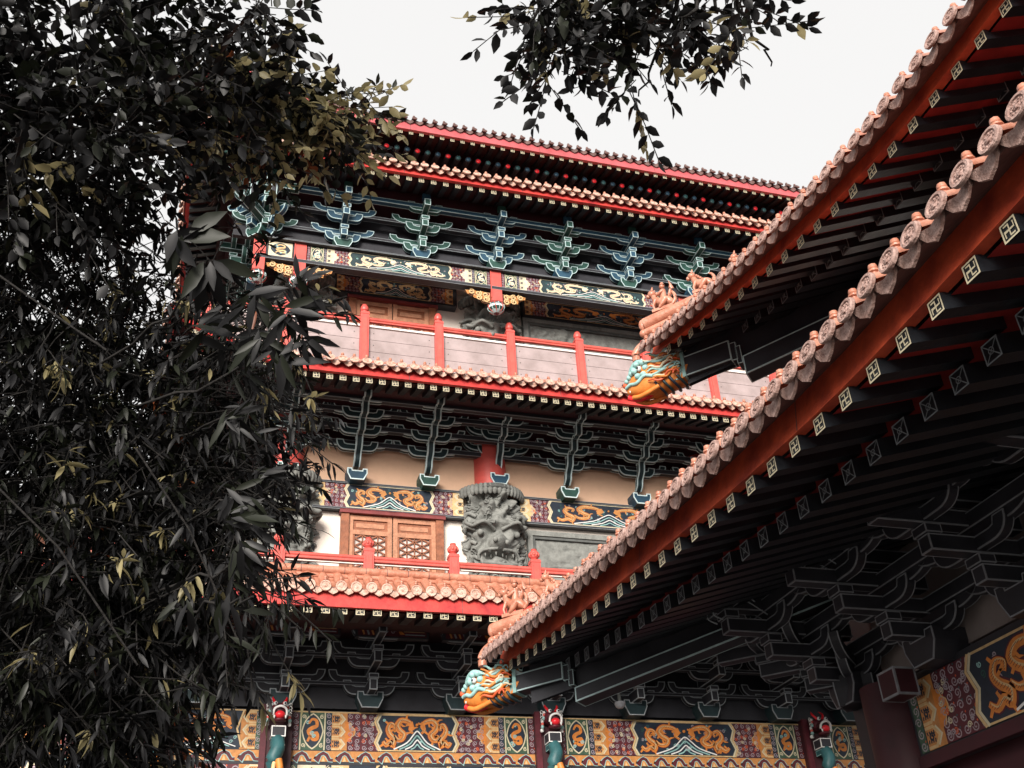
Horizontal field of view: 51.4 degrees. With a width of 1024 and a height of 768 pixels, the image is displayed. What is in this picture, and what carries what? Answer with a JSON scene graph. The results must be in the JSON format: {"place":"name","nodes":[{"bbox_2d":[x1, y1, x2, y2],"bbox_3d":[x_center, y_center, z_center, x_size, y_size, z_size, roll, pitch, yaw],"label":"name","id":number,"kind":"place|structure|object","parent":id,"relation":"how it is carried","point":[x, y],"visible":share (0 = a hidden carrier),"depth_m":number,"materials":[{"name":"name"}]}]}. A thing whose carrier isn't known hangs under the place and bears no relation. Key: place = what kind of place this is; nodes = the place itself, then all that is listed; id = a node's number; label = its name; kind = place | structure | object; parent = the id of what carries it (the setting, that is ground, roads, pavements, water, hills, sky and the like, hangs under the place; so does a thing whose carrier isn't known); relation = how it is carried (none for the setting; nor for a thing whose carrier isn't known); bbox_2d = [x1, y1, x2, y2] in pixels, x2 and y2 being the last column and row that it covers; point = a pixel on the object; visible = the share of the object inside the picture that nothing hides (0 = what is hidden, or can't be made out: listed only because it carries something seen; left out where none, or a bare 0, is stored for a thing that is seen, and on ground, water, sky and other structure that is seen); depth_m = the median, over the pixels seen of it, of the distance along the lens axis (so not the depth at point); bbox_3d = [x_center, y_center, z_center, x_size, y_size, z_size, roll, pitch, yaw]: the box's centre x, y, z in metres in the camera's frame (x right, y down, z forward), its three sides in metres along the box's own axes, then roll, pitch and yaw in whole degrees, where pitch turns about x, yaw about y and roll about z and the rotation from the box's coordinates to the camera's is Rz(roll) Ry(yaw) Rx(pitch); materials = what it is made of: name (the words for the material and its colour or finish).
{"place":"outdoors","nodes":[
{"label":"outdoors","id":0,"kind":"place"},
{"bbox_2d":[13,45,865,767],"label":"temple hall","id":1,"kind":"structure","parent":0,"point":[495,433],"depth_m":18.13,"materials":[{"name":"wood"}]},
{"bbox_2d":[346,294,437,335],"bbox_3d":[-2.078,-0.743,18.453,1.620,1.710,0.180,6,-34,-15],"label":"window","id":2,"kind":"structure","parent":1,"relation":"in","point":[380,308],"depth_m":18.79,"materials":[{"name":"brown wood"}]},
{"bbox_2d":[339,508,445,572],"bbox_3d":[-1.954,2.902,17.342,1.780,1.720,0.180,6,-34,-15],"label":"window","id":3,"kind":"structure","parent":1,"relation":"in","point":[421,536],"depth_m":17.58,"materials":[{"name":"brown wood"}]},
{"bbox_2d":[614,693,625,708],"bbox_3d":[1.684,4.873,16.786,0.180,0.505,0.177,6,-34,-15],"label":"ceiling lamp","id":4,"kind":"object","parent":1,"relation":"attached to","point":[619,704],"visible":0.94,"depth_m":16.64,"materials":[{"name":"grey metal"}]},
{"bbox_2d":[0,0,966,533],"label":"sky","id":5,"kind":"structure","parent":0,"point":[794,115],"materials":[{"name":"white"}]},
{"bbox_2d":[459,0,1023,767],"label":"temple pavilion","id":6,"kind":"structure","parent":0,"point":[835,510],"depth_m":8.13,"materials":[{"name":"tile"}]},
{"label":"ground","id":7,"kind":"structure","parent":0,"visible":0},
{"bbox_2d":[0,115,360,767],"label":"longleaf tree","id":8,"kind":"object","parent":7,"relation":"on","point":[170,573],"visible":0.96,"depth_m":3.53,"materials":[{"name":"green plant"}]},
{"bbox_2d":[0,0,824,305],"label":"leafy tree","id":9,"kind":"object","parent":7,"relation":"on","point":[258,100],"visible":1,"depth_m":4.10,"materials":[{"name":"green plant"}]}
]}

